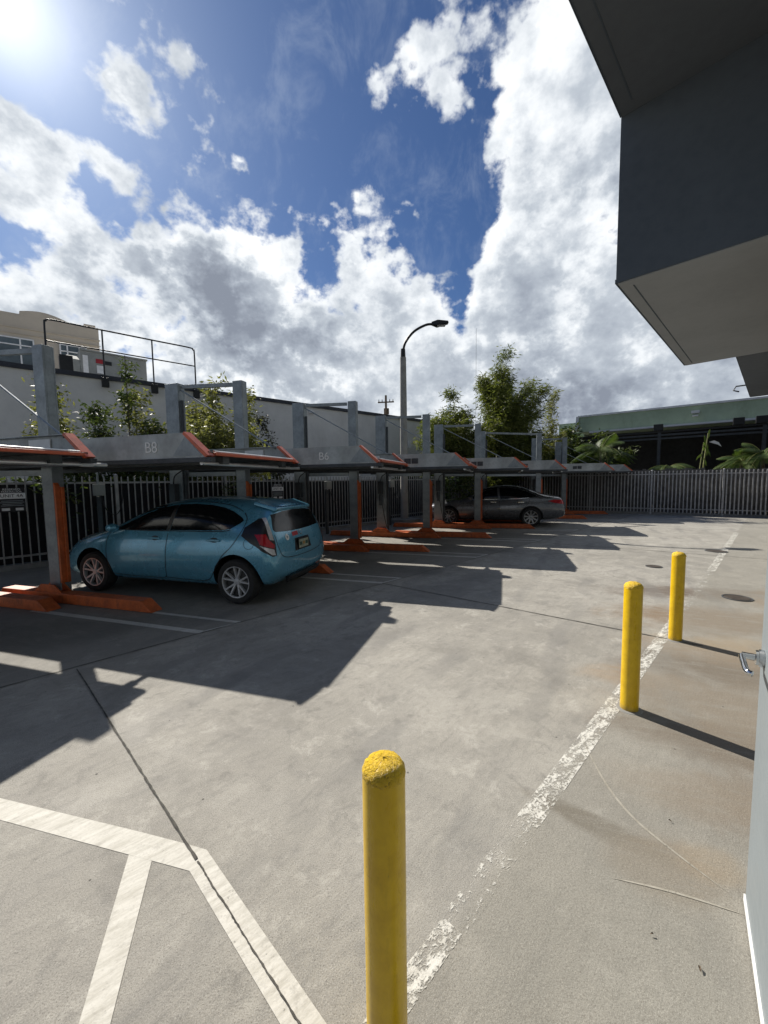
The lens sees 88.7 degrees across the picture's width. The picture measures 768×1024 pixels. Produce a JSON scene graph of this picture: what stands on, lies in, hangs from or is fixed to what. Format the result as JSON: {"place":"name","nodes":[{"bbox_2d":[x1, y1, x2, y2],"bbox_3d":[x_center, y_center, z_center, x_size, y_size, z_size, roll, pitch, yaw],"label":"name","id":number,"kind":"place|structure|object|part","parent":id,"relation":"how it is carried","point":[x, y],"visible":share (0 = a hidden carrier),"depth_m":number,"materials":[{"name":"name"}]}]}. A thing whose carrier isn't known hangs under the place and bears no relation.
{"place":"outdoors","nodes":[
{"label":"outdoors","id":0,"kind":"place"},
{"bbox_2d":[0,311,100,368],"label":"office building","id":1,"kind":"structure","parent":0,"point":[22,329],"depth_m":19.55,"materials":[{"name":"beige concrete"}]},
{"bbox_2d":[0,335,33,364],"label":"window","id":2,"kind":"structure","parent":1,"relation":"in","point":[6,342],"depth_m":19.08,"materials":[{"name":"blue glass"}]},
{"bbox_2d":[59,344,86,355],"bbox_3d":[-16.098,-6.916,20.496,1.130,3.450,0.073,-4,6,-37],"label":"window","id":3,"kind":"structure","parent":1,"relation":"in","point":[64,349],"depth_m":20.26,"materials":[{"name":"white glass"}]},
{"bbox_2d":[0,361,473,481],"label":"warehouse","id":4,"kind":"structure","parent":0,"point":[82,387],"depth_m":13.93,"materials":[{"name":"paint"}]},
{"bbox_2d":[59,354,73,370],"bbox_3d":[-10.715,-4.864,13.241,0.350,0.750,0.400,-5,6,-42],"label":"roof vent","id":5,"kind":"object","parent":4,"relation":"on","point":[65,362],"visible":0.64,"depth_m":13.08,"materials":[{"name":"black metal"}]},
{"bbox_2d":[70,348,147,380],"bbox_3d":[-11.232,-5.452,15.970,2.570,1.550,1.690,-5,6,-42],"label":"rooftop unit","id":6,"kind":"object","parent":4,"relation":"on","point":[87,361],"visible":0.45,"depth_m":15.26,"materials":[{"name":"grey metal"}]},
{"bbox_2d":[43,318,199,398],"bbox_3d":[-8.585,-5.039,13.205,4.420,1.850,0.128,-5,6,-42],"label":"roof railing","id":7,"kind":"object","parent":4,"relation":"attached to","point":[154,386],"visible":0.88,"depth_m":13.04,"materials":[{"name":"black metal"}]},
{"bbox_2d":[0,503,767,1023],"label":"ground","id":8,"kind":"structure","parent":0,"point":[252,743],"depth_m":2.19,"materials":[{"name":"concrete"}]},
{"bbox_2d":[0,476,17,482],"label":"hedge shrub","id":9,"kind":"object","parent":8,"relation":"on","point":[12,478],"visible":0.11,"depth_m":8.37,"materials":[{"name":"green plant"}]},
{"bbox_2d":[18,373,82,481],"bbox_3d":[-8.292,-1.205,9.814,1.540,4.328,1.335,1,5,19],"label":"sapling","id":10,"kind":"object","parent":8,"relation":"on","point":[62,427],"visible":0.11,"depth_m":9.74,"materials":[{"name":"green plant"}]},
{"bbox_2d":[0,348,107,611],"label":"parking lift","id":11,"kind":"object","parent":8,"relation":"on","point":[65,449],"visible":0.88,"depth_m":4.73,"materials":[{"name":"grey metal"}]},
{"bbox_2d":[1,472,130,531],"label":"hedge shrub","id":12,"kind":"object","parent":8,"relation":"on","point":[85,475],"visible":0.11,"depth_m":8.20,"materials":[{"name":"green plant"}]},
{"bbox_2d":[60,399,138,481],"bbox_3d":[-7.452,-1.023,10.240,2.205,3.877,2.181,-4,6,-36],"label":"shrub","id":13,"kind":"object","parent":8,"relation":"on","point":[99,420],"visible":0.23,"depth_m":10.08,"materials":[{"name":"green plant"}]},
{"bbox_2d":[92,472,122,531],"bbox_3d":[-5.784,-0.100,8.271,0.528,2.300,0.202,-5,6,-43],"label":"control pedestal","id":14,"kind":"object","parent":8,"relation":"on","point":[98,489],"visible":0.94,"depth_m":8.17,"materials":[{"name":"metal"}]},
{"bbox_2d":[87,385,164,481],"bbox_3d":[-6.934,-1.349,11.006,1.927,4.393,2.045,-1,4,0],"label":"shrub","id":15,"kind":"object","parent":8,"relation":"on","point":[140,416],"visible":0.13,"depth_m":10.95,"materials":[{"name":"green plant"}]},
{"bbox_2d":[111,355,142,478],"bbox_3d":[-6.761,-1.619,10.504,0.830,5.005,0.811,2,5,35],"label":"spindly tree","id":16,"kind":"object","parent":8,"relation":"on","point":[128,377],"visible":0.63,"depth_m":10.33,"materials":[{"name":"green plant"}]},
{"bbox_2d":[0,344,300,612],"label":"parking lift","id":17,"kind":"object","parent":8,"relation":"on","point":[177,451],"visible":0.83,"depth_m":5.44,"materials":[{"name":"metal"}]},
{"bbox_2d":[108,413,199,496],"bbox_3d":[-5.984,-0.887,10.621,2.602,3.509,2.332,1,5,26],"label":"shrub","id":18,"kind":"object","parent":8,"relation":"on","point":[155,429],"visible":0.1,"depth_m":10.35,"materials":[{"name":"green plant"}]},
{"bbox_2d":[0,798,325,1023],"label":"hatched zone marking","id":19,"kind":"object","parent":8,"relation":"on","point":[137,847],"visible":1,"depth_m":1.49,"materials":[{"name":"paint"}]},
{"bbox_2d":[122,472,256,495],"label":"hedge shrub","id":20,"kind":"object","parent":8,"relation":"on","point":[155,478],"visible":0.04,"depth_m":10.32,"materials":[{"name":"green plant"}]},
{"bbox_2d":[69,489,323,603],"bbox_3d":[-3.531,0.391,6.521,4.918,1.536,1.956,1,5,17],"label":"parked car","id":21,"kind":"object","parent":8,"relation":"on","point":[239,549],"visible":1,"depth_m":5.52,"materials":[{"name":"blue paint"}]},
{"bbox_3d":[-3.514,0.074,5.789,0.970,0.358,0.198,1,5,17],"label":"front side window","id":22,"kind":"part","parent":21,"relation":"part of","materials":[{"name":"black glass"}]},
{"bbox_3d":[-2.433,0.073,5.461,1.170,0.362,0.213,1,5,17],"label":"rear side window","id":23,"kind":"part","parent":21,"relation":"part of","materials":[{"name":"black glass"}]},
{"bbox_3d":[-1.315,0.099,5.827,0.124,0.294,1.262,1,5,17],"label":"rear window","id":24,"kind":"part","parent":21,"relation":"part of","materials":[{"name":"black glass"}]},
{"bbox_2d":[153,371,269,480],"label":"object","id":25,"kind":"object","parent":8,"relation":"on","point":[202,428],"visible":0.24,"depth_m":11.04,"materials":[{"name":"green plant"}]},
{"bbox_2d":[0,474,474,571],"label":"picket fence","id":26,"kind":"object","parent":8,"relation":"on","point":[23,540],"visible":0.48,"depth_m":8.95,"materials":[{"name":"metal"}]},
{"bbox_2d":[0,488,26,512],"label":"parking sign","id":27,"kind":"object","parent":26,"relation":"attached to","point":[12,499],"visible":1,"depth_m":7.47,"materials":[{"name":"grey metal"}]},
{"bbox_2d":[272,484,283,498],"bbox_3d":[-3.163,-0.613,11.692,0.010,0.460,0.400,3,6,42],"label":"parking sign","id":28,"kind":"object","parent":26,"relation":"attached to","point":[278,491],"visible":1,"depth_m":11.70,"materials":[{"name":"grey metal"}]},
{"bbox_2d":[216,385,276,480],"bbox_3d":[-4.265,-1.554,11.825,2.069,4.604,2.062,-1,4,0],"label":"bamboo clump","id":29,"kind":"object","parent":8,"relation":"on","point":[251,437],"visible":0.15,"depth_m":11.84,"materials":[{"name":"plant"}]},
{"bbox_2d":[254,412,289,479],"bbox_3d":[-4.333,-1.747,15.457,2.067,4.425,1.417,0,5,10],"label":"tree","id":30,"kind":"object","parent":8,"relation":"on","point":[259,423],"visible":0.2,"depth_m":15.26,"materials":[{"name":"green plant"}]},
{"bbox_2d":[145,380,409,573],"bbox_3d":[-2.096,-0.781,8.511,5.053,3.524,2.683,1,5,17],"label":"parking lift","id":31,"kind":"object","parent":8,"relation":"on","point":[347,458],"visible":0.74,"depth_m":7.42,"materials":[{"name":"metal"}]},
{"bbox_2d":[324,476,337,533],"bbox_3d":[-1.618,-0.467,12.259,0.528,2.300,0.202,-5,6,-43],"label":"control pedestal","id":32,"kind":"object","parent":8,"relation":"on","point":[327,484],"visible":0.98,"depth_m":12.19,"materials":[{"name":"metal"}]},
{"bbox_2d":[30,514,638,632],"bbox_3d":[2.291,0.782,10.373,22.877,0.001,2.830,-5,6,-44],"label":"stall line marking","id":33,"kind":"object","parent":8,"relation":"on","point":[129,622],"visible":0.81,"depth_m":4.89,"materials":[{"name":"paint"}]},
{"bbox_2d":[272,401,477,551],"bbox_3d":[-0.129,-0.962,10.495,5.053,3.524,2.683,1,5,17],"label":"parking lift","id":34,"kind":"object","parent":8,"relation":"on","point":[438,462],"visible":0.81,"depth_m":9.49,"materials":[{"name":"metal"}]},
{"bbox_2d":[0,515,758,1023],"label":"slab joint","id":35,"kind":"object","parent":8,"relation":"on","point":[194,855],"visible":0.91,"depth_m":2.13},
{"bbox_2d":[362,750,406,1023],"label":"bollard","id":36,"kind":"object","parent":8,"relation":"on","point":[384,811],"visible":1,"depth_m":1.02,"materials":[{"name":"metal"}]},
{"bbox_2d":[378,395,393,414],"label":"utility pole","id":37,"kind":"object","parent":8,"relation":"on","point":[386,410],"visible":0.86,"depth_m":41.17,"materials":[{"name":"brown wood"}]},
{"bbox_2d":[389,476,398,524],"bbox_3d":[0.380,-0.665,14.452,0.528,2.300,0.202,-5,6,-43],"label":"control pedestal","id":38,"kind":"object","parent":8,"relation":"on","point":[391,483],"visible":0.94,"depth_m":14.37,"materials":[{"name":"metal"}]},
{"bbox_2d":[391,320,448,523],"bbox_3d":[1.304,-3.392,15.083,2.338,7.615,1.240,-1,4,0],"label":"street lamp","id":39,"kind":"object","parent":8,"relation":"on","point":[404,517],"visible":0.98,"depth_m":14.96,"materials":[{"name":"metal"}]},
{"bbox_2d":[393,475,470,499],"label":"shrub","id":40,"kind":"object","parent":8,"relation":"on","point":[456,488],"visible":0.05,"depth_m":18.23,"materials":[{"name":"green plant"}]},
{"bbox_2d":[359,414,528,537],"bbox_3d":[1.839,-1.143,12.479,5.053,3.524,2.683,1,5,17],"label":"parking lift","id":41,"kind":"object","parent":8,"relation":"on","point":[505,464],"visible":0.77,"depth_m":11.48,"materials":[{"name":"metal"}]},
{"bbox_2d":[412,384,495,496],"bbox_3d":[3.298,-3.196,19.986,4.272,6.407,4.301,-1,4,0],"label":"bamboo clump","id":42,"kind":"object","parent":8,"relation":"on","point":[460,446],"visible":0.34,"depth_m":19.02,"materials":[{"name":"green plant"}]},
{"bbox_2d":[422,423,567,528],"bbox_3d":[3.978,-1.370,15.020,5.053,3.524,3.852,1,5,17],"label":"parking lift","id":43,"kind":"object","parent":8,"relation":"on","point":[546,466],"visible":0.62,"depth_m":13.40,"materials":[{"name":"metal"}]},
{"bbox_2d":[432,485,564,525],"bbox_3d":[4.017,-0.289,14.618,4.857,1.430,2.130,1,5,17],"label":"parked car","id":44,"kind":"object","parent":8,"relation":"on","point":[514,502],"visible":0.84,"depth_m":13.68,"materials":[{"name":"grey paint"}]},
{"bbox_3d":[3.527,-0.648,13.998,1.040,0.391,0.236,1,5,17],"label":"front side window","id":45,"kind":"part","parent":44,"relation":"part of","materials":[{"name":"black glass"}]},
{"bbox_3d":[4.649,-0.652,13.663,1.221,0.390,0.254,1,5,17],"label":"rear side window","id":46,"kind":"part","parent":44,"relation":"part of","materials":[{"name":"black glass"}]},
{"bbox_2d":[472,342,554,486],"bbox_3d":[6.688,-4.474,20.674,4.311,8.761,4.535,-1,4,0],"label":"bamboo clump","id":47,"kind":"object","parent":8,"relation":"on","point":[507,411],"visible":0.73,"depth_m":19.92,"materials":[{"name":"green plant"}]},
{"bbox_2d":[522,419,553,460],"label":"bamboo clump","id":48,"kind":"object","parent":8,"relation":"on","point":[547,457],"visible":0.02,"depth_m":21.27,"materials":[{"name":"green plant"}]},
{"bbox_2d":[363,533,736,1023],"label":"worn line marking","id":49,"kind":"object","parent":8,"relation":"on","point":[433,963],"visible":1,"depth_m":1.33,"materials":[{"name":"paint"}]},
{"bbox_2d":[494,433,614,518],"bbox_3d":[7.024,-1.592,17.344,5.053,3.524,2.683,1,5,17],"label":"parking lift","id":50,"kind":"object","parent":8,"relation":"on","point":[536,453],"visible":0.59,"depth_m":16.16,"materials":[{"name":"metal"}]},
{"bbox_2d":[541,387,570,459],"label":"bamboo clump","id":51,"kind":"object","parent":8,"relation":"on","point":[551,430],"visible":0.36,"depth_m":22.60,"materials":[{"name":"green plant"}]},
{"bbox_2d":[542,422,615,505],"bbox_3d":[11.116,-2.751,24.262,5.203,5.290,4.835,1,5,24],"label":"shrub","id":52,"kind":"object","parent":8,"relation":"on","point":[571,434],"visible":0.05,"depth_m":23.06,"materials":[{"name":"green plant"}]},
{"bbox_2d":[448,574,709,932],"bbox_3d":[2.931,1.265,4.090,7.566,0.001,0.102,-5,6,-45],"label":"faded line marking","id":53,"kind":"object","parent":8,"relation":"on","point":[481,865],"visible":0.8,"depth_m":1.64,"materials":[{"name":"paint"}]},
{"bbox_2d":[517,620,668,827],"bbox_3d":[1.998,1.349,3.167,3.719,0.001,0.105,-5,6,-45],"label":"walkway line marking","id":54,"kind":"object","parent":8,"relation":"on","point":[540,812],"visible":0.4,"depth_m":2.36,"materials":[{"name":"paint"}]},
{"bbox_2d":[555,437,632,513],"bbox_3d":[8.976,-1.769,19.278,5.053,3.524,2.579,1,5,17],"label":"parking lift","id":55,"kind":"object","parent":8,"relation":"on","point":[620,468],"visible":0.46,"depth_m":18.21,"materials":[{"name":"metal"}]},
{"bbox_2d":[567,428,637,505],"bbox_3d":[12.366,-2.308,22.601,3.989,5.085,4.506,-1,4,0],"label":"shrub","id":56,"kind":"object","parent":8,"relation":"on","point":[614,459],"visible":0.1,"depth_m":21.85,"materials":[{"name":"green plant"}]},
{"bbox_2d":[569,433,637,479],"bbox_3d":[11.073,-2.022,20.247,2.907,3.827,3.011,-3,5,-31],"label":"palm","id":57,"kind":"object","parent":8,"relation":"on","point":[588,447],"visible":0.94,"depth_m":19.82,"materials":[{"name":"green plant"}]},
{"bbox_2d":[616,581,643,714],"bbox_3d":[1.722,0.931,2.733,0.165,0.912,0.165,-2,5,-14],"label":"bollard","id":58,"kind":"object","parent":8,"relation":"on","point":[628,703],"visible":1,"depth_m":2.69,"materials":[{"name":"metal"}]},
{"bbox_2d":[511,468,767,517],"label":"picket fence","id":59,"kind":"object","parent":8,"relation":"on","point":[683,509],"visible":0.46,"depth_m":17.02,"materials":[{"name":"metal"}]},
{"bbox_2d":[645,565,662,567],"bbox_3d":[4.934,0.994,7.175,0.262,0.010,0.262,-1,4,0],"label":"utility cover","id":60,"kind":"object","parent":8,"relation":"on","point":[654,566],"visible":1,"depth_m":7.14,"materials":[{"name":"metal"}]},
{"bbox_2d":[583,741,743,914],"bbox_3d":[1.133,1.455,1.961,0.428,0.001,1.018,-1,4,0],"label":"scratch mark","id":61,"kind":"object","parent":8,"relation":"on","point":[639,823],"visible":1,"depth_m":1.66,"materials":[{"name":"white paint"}]},
{"bbox_2d":[569,0,767,396],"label":"modern building","id":62,"kind":"structure","parent":8,"relation":"on","point":[686,82],"depth_m":4.76,"materials":[{"name":"painted concrete"},{"name":"painted metal"}]},
{"bbox_2d":[738,555,767,1023],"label":"exit door","id":63,"kind":"structure","parent":62,"relation":"attached to","point":[755,898],"depth_m":1.32,"materials":[{"name":"paint"}]},
{"bbox_2d":[746,555,767,1023],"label":"door leaf","id":64,"kind":"structure","parent":63,"relation":"in","point":[757,870],"depth_m":1.32,"materials":[{"name":"paint"}]},
{"bbox_2d":[573,415,767,495],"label":"pergola","id":65,"kind":"object","parent":8,"relation":"on","point":[761,422],"visible":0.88,"depth_m":19.74,"materials":[{"name":"green metal"}]},
{"bbox_2d":[648,463,694,503],"bbox_3d":[13.172,-1.108,18.150,2.313,2.279,2.458,-1,4,0],"label":"palm","id":66,"kind":"object","parent":8,"relation":"on","point":[677,466],"visible":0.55,"depth_m":17.83,"materials":[{"name":"green plant"}]},
{"bbox_2d":[665,551,686,642],"bbox_3d":[2.911,0.834,3.900,0.165,0.892,0.165,-3,5,-24],"label":"bollard","id":67,"kind":"object","parent":8,"relation":"on","point":[677,590],"visible":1,"depth_m":3.86,"materials":[{"name":"metal"}]},
{"bbox_2d":[696,430,721,468],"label":"banana plant","id":68,"kind":"object","parent":8,"relation":"on","point":[706,449],"visible":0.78,"depth_m":17.83,"materials":[{"name":"green plant"}]},
{"bbox_2d":[705,549,727,552],"bbox_3d":[7.262,0.854,8.580,0.399,0.010,0.399,-1,4,0],"label":"utility cover","id":69,"kind":"object","parent":8,"relation":"on","point":[715,551],"visible":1,"depth_m":8.52,"materials":[{"name":"metal"}]},
{"bbox_2d":[721,594,753,601],"bbox_3d":[4.726,1.147,5.250,0.326,0.010,0.326,-1,4,0],"label":"utility cover","id":70,"kind":"object","parent":8,"relation":"on","point":[734,597],"visible":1,"depth_m":5.24,"materials":[{"name":"metal"}]},
{"bbox_2d":[713,448,767,474],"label":"palm","id":71,"kind":"object","parent":8,"relation":"on","point":[740,461],"visible":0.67,"depth_m":17.44,"materials":[{"name":"green plant"}]},
{"bbox_2d":[725,443,767,509],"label":"palm","id":72,"kind":"object","parent":8,"relation":"on","point":[761,454],"visible":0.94,"depth_m":16.80,"materials":[{"name":"green plant"}]},
{"bbox_2d":[0,0,767,440],"label":"sky","id":73,"kind":"structure","parent":0,"point":[281,193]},
{"bbox_2d":[559,396,767,505],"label":"green building","id":74,"kind":"structure","parent":0,"point":[694,416],"depth_m":22.57,"materials":[{"name":"green metal"}]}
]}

